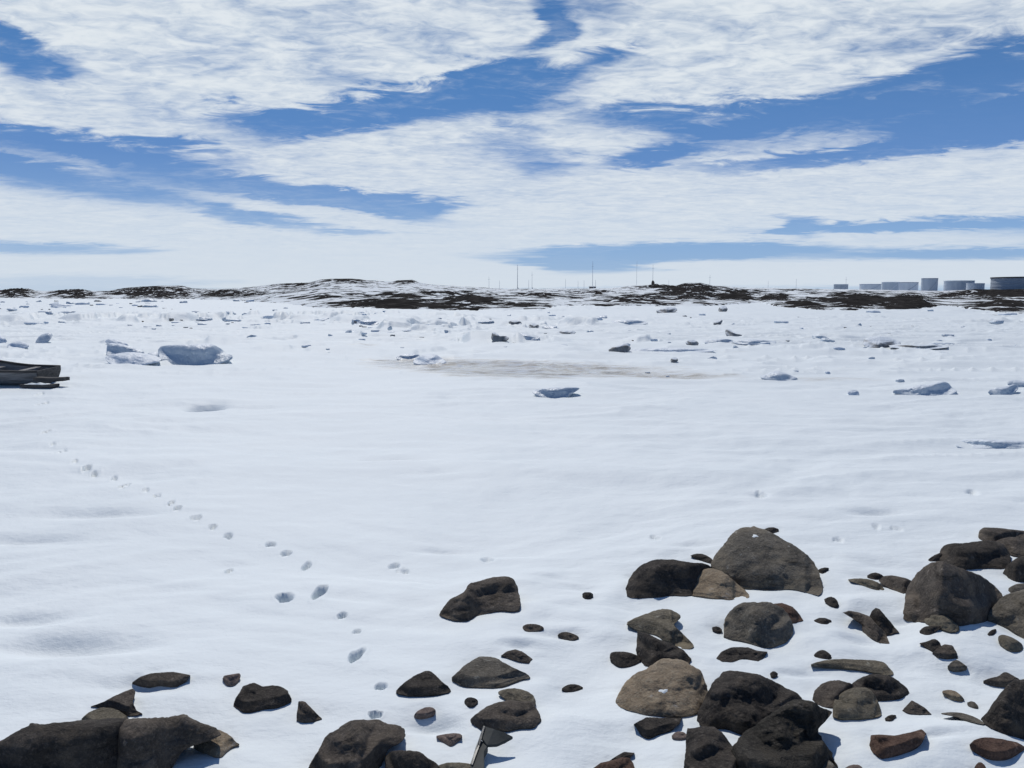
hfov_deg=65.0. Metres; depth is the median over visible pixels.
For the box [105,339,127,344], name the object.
ice block
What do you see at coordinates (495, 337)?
ice block
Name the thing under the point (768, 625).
boulder
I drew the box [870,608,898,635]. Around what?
rock
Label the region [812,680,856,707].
boulder
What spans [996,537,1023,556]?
rock
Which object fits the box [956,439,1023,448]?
ice block
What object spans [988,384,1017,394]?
ice block
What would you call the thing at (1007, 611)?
boulder
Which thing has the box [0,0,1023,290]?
sky
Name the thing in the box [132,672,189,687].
rock
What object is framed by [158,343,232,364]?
ice block
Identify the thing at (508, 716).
rock
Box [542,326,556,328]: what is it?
ice chunk
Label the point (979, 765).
pebble
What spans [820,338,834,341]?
ice chunk
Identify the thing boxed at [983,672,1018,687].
rock
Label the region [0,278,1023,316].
hills
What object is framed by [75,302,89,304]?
ice chunk
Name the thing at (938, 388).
ice block
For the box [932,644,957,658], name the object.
stone
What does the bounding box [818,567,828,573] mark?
pebble
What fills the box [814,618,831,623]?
pebble
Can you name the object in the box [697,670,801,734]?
boulder
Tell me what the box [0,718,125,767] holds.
boulder
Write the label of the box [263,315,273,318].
ice chunk
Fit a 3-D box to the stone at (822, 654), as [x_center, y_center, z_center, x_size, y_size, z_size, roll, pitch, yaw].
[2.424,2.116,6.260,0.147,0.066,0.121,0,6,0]
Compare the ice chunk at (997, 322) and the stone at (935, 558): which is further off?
the ice chunk at (997, 322)
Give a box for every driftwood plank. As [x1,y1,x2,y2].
[19,383,59,387]
[33,376,69,381]
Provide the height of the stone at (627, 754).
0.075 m
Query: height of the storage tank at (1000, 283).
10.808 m
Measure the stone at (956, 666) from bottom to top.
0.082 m
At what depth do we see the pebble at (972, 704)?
5.55 m
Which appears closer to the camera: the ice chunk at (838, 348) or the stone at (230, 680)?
the stone at (230, 680)
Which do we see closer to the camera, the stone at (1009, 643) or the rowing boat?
the stone at (1009, 643)
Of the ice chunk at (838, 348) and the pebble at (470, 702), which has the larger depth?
the ice chunk at (838, 348)
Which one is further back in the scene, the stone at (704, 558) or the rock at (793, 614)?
the stone at (704, 558)
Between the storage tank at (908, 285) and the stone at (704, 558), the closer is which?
the stone at (704, 558)
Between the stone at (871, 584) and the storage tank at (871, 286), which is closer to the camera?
the stone at (871, 584)
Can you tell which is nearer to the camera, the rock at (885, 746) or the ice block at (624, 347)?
the rock at (885, 746)
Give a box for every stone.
[223,673,240,686]
[297,701,321,722]
[414,707,435,718]
[436,733,461,745]
[439,762,470,767]
[523,624,543,631]
[558,632,578,640]
[562,684,582,691]
[610,652,640,667]
[610,752,634,760]
[670,357,677,361]
[691,554,711,563]
[814,650,831,658]
[848,578,883,589]
[902,701,930,714]
[920,639,940,652]
[924,615,958,632]
[928,553,941,561]
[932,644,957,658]
[941,712,983,724]
[942,690,963,701]
[948,660,966,671]
[998,635,1022,651]
[1008,583,1023,592]
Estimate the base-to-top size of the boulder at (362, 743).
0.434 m
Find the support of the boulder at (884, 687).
on the ground
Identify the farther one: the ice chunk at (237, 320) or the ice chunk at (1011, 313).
the ice chunk at (1011, 313)
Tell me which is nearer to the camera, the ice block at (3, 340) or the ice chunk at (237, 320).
the ice block at (3, 340)
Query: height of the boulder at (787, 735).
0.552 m
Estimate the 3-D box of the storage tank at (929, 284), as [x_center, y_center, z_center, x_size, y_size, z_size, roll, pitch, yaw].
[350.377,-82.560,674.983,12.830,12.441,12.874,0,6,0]
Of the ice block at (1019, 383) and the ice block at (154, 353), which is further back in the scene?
the ice block at (154, 353)
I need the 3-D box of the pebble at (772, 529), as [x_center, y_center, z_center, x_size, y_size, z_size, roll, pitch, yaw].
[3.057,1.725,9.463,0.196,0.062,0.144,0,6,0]
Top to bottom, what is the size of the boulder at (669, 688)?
0.354 m
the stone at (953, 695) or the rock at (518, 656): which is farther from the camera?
the rock at (518, 656)
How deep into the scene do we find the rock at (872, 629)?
6.72 m
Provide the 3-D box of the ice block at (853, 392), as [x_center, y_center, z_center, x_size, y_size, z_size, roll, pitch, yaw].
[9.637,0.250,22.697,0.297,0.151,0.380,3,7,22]
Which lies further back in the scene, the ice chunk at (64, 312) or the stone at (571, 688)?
the ice chunk at (64, 312)
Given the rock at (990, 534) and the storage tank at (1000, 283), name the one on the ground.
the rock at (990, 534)
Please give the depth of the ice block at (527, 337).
46.76 m
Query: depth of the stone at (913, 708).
5.46 m
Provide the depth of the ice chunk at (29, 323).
71.39 m
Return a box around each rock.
[82,707,128,719]
[91,689,141,716]
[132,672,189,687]
[194,730,238,757]
[233,683,291,712]
[385,750,439,767]
[396,671,450,696]
[470,700,540,731]
[498,688,535,706]
[501,649,532,663]
[594,757,634,767]
[627,609,693,648]
[634,717,681,738]
[636,631,690,666]
[716,647,766,661]
[775,603,802,623]
[811,659,893,674]
[823,760,836,767]
[843,611,888,643]
[869,729,925,758]
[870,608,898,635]
[879,575,910,593]
[969,737,1023,760]
[978,527,1023,540]
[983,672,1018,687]
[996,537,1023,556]
[1003,556,1023,582]
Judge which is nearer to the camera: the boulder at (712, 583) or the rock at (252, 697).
the rock at (252, 697)
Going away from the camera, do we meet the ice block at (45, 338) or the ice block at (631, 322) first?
the ice block at (45, 338)
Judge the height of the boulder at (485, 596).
0.326 m
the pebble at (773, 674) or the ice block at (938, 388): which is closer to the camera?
the pebble at (773, 674)
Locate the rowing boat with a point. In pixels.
(13, 373)
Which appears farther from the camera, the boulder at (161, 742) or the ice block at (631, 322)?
the ice block at (631, 322)
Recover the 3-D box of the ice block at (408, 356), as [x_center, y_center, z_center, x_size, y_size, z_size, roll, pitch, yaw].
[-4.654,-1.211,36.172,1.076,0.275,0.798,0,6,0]
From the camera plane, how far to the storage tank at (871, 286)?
903.58 m
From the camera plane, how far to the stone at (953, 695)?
5.67 m
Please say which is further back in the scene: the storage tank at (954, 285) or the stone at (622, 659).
the storage tank at (954, 285)
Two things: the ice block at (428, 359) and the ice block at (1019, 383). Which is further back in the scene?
the ice block at (428, 359)
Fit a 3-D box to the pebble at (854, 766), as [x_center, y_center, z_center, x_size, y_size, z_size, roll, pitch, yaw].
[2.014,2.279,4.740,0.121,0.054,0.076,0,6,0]
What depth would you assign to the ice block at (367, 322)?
71.41 m
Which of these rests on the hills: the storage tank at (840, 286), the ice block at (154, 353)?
the storage tank at (840, 286)
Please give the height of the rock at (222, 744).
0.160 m
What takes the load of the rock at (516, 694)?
on the ground
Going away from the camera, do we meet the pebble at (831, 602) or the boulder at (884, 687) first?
the boulder at (884, 687)
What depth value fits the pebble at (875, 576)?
7.95 m
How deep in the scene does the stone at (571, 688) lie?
5.70 m
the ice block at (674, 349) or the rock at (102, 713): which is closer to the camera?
the rock at (102, 713)
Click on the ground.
(320, 530)
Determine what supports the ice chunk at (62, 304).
on the ground
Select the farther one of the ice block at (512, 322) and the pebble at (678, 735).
the ice block at (512, 322)
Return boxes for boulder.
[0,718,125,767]
[117,714,220,767]
[308,719,405,767]
[439,576,520,621]
[452,656,529,688]
[616,658,707,717]
[626,559,711,598]
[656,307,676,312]
[684,726,735,767]
[692,568,748,599]
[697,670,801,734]
[711,526,822,595]
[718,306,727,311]
[723,602,792,648]
[731,699,837,767]
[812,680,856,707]
[833,687,881,719]
[852,674,908,701]
[903,561,1002,625]
[939,540,1010,569]
[981,679,1023,739]
[987,589,1023,638]
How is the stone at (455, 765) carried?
on the ground
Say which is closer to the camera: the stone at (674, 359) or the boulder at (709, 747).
the boulder at (709, 747)
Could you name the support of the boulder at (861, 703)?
on the ground
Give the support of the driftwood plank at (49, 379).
on the ground
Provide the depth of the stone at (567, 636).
6.51 m
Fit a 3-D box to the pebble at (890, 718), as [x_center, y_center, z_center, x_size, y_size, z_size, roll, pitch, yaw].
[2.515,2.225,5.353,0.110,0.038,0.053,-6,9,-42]
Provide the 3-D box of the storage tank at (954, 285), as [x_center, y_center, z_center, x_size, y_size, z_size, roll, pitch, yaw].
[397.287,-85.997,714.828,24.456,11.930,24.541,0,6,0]
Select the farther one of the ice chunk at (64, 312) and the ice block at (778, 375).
the ice chunk at (64, 312)
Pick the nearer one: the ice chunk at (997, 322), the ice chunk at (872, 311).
the ice chunk at (997, 322)
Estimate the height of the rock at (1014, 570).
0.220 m
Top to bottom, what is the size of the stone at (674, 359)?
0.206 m
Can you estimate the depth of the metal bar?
4.81 m
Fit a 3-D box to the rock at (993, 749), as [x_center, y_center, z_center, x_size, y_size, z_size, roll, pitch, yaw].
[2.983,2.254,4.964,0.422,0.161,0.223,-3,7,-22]
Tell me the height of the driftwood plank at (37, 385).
0.162 m
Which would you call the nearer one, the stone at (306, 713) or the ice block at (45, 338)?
the stone at (306, 713)
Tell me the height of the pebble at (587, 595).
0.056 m
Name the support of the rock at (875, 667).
on the ground
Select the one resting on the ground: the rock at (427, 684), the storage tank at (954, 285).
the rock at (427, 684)
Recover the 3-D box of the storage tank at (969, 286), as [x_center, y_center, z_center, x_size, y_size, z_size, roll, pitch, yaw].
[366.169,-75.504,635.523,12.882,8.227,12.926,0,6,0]
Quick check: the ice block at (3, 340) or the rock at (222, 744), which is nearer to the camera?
the rock at (222, 744)
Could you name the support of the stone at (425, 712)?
on the ground
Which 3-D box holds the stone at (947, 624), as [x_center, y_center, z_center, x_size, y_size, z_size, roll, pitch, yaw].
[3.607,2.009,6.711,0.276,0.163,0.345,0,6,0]
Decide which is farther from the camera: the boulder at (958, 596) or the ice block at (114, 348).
the ice block at (114, 348)
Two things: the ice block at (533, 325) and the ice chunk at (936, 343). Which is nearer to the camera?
the ice chunk at (936, 343)
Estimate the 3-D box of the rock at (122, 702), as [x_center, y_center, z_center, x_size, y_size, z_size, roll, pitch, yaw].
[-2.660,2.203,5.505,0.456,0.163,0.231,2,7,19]
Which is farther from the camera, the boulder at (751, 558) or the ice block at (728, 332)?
the ice block at (728, 332)
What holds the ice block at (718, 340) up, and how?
on the ground
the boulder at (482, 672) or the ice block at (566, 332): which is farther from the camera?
the ice block at (566, 332)
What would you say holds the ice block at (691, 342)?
on the ground
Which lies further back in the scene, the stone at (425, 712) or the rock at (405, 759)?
the stone at (425, 712)
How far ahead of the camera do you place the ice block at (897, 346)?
42.46 m
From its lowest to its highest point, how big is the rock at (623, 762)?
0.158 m
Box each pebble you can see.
[464,697,477,707]
[582,592,592,598]
[672,731,685,739]
[712,626,721,632]
[765,527,778,532]
[770,671,777,677]
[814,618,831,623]
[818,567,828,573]
[824,597,838,607]
[846,765,861,767]
[867,572,882,579]
[885,715,895,720]
[920,626,940,634]
[967,701,977,708]
[974,762,985,767]
[987,629,996,635]
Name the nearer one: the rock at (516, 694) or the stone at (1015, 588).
the rock at (516, 694)
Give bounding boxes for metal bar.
[470,726,512,767]
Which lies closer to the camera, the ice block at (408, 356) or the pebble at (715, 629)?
the pebble at (715, 629)
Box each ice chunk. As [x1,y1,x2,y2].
[24,322,36,324]
[51,304,72,305]
[58,311,75,313]
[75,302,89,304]
[141,299,156,301]
[228,319,241,321]
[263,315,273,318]
[478,320,493,322]
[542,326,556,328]
[774,320,788,322]
[812,335,828,338]
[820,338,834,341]
[833,347,844,349]
[866,310,880,312]
[930,342,946,344]
[988,320,1003,323]
[998,312,1016,314]
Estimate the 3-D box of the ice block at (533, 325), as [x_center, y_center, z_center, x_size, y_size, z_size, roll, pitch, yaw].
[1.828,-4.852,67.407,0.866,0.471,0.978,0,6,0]
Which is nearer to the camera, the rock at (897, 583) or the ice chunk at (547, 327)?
the rock at (897, 583)
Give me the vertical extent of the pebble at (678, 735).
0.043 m
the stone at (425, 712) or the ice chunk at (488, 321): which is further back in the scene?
the ice chunk at (488, 321)
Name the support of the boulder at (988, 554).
on the ground
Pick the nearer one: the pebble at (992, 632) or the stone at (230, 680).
the stone at (230, 680)
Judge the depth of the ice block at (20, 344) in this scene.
41.64 m
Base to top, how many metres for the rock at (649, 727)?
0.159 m
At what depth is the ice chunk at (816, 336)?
51.67 m
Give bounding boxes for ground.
[0,298,1023,767]
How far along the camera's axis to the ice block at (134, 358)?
32.03 m
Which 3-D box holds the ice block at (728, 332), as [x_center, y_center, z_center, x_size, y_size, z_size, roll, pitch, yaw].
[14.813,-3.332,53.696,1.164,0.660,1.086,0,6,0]
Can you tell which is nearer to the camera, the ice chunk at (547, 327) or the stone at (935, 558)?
the stone at (935, 558)
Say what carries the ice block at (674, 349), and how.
on the ground
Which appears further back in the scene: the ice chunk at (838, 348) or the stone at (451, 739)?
the ice chunk at (838, 348)
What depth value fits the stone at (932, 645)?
6.30 m
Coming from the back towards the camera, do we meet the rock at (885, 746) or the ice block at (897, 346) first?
the ice block at (897, 346)
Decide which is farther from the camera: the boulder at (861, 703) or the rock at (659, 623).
the rock at (659, 623)
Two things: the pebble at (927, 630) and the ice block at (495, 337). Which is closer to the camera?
the pebble at (927, 630)
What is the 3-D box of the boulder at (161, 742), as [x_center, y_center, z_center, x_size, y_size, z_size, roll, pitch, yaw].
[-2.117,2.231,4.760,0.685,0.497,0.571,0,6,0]
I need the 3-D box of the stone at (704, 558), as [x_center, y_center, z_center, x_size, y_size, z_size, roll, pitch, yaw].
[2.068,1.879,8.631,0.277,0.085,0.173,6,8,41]
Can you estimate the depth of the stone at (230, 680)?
5.73 m
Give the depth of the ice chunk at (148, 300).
292.73 m
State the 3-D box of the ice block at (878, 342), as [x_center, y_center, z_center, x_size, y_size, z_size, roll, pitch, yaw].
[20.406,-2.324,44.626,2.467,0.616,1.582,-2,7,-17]
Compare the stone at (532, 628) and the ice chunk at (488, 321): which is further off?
the ice chunk at (488, 321)
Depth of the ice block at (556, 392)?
21.79 m
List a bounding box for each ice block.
[0,336,6,342]
[7,341,28,347]
[36,333,52,342]
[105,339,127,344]
[105,352,160,364]
[106,343,143,355]
[148,352,158,356]
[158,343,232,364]
[357,320,377,324]
[396,354,419,359]
[413,354,445,364]
[491,332,508,341]
[509,320,521,324]
[520,333,539,339]
[529,323,538,327]
[532,387,578,397]
[557,330,575,333]
[609,343,630,351]
[612,320,647,324]
[628,348,714,351]
[686,340,698,344]
[704,339,732,343]
[713,320,722,324]
[725,329,741,335]
[733,339,775,344]
[760,371,796,380]
[848,390,858,394]
[863,336,900,347]
[889,344,947,348]
[893,382,956,395]
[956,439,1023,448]
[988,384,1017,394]
[1007,380,1023,386]
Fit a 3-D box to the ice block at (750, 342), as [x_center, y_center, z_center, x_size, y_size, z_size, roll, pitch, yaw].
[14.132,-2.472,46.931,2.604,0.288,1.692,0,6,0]
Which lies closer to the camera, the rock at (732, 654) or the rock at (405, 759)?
the rock at (405, 759)
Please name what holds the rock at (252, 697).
on the ground
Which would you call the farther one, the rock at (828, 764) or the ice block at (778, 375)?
the ice block at (778, 375)
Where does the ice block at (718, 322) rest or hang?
on the ground
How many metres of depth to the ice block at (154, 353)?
33.27 m
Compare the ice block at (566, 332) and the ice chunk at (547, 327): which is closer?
the ice block at (566, 332)
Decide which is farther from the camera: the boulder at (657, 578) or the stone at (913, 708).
the boulder at (657, 578)
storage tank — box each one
[834,284,847,288]
[859,284,880,289]
[881,282,898,289]
[899,282,918,289]
[921,278,937,290]
[943,280,974,290]
[966,283,984,289]
[990,277,1023,289]
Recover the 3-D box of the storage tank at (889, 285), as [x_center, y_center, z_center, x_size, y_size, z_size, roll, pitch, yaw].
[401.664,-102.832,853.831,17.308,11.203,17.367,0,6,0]
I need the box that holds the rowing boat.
[0,360,60,384]
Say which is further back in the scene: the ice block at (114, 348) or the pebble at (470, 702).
the ice block at (114, 348)
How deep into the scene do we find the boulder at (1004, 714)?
5.18 m
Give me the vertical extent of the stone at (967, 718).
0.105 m
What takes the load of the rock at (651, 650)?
on the ground
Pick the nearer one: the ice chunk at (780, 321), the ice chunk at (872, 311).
the ice chunk at (780, 321)

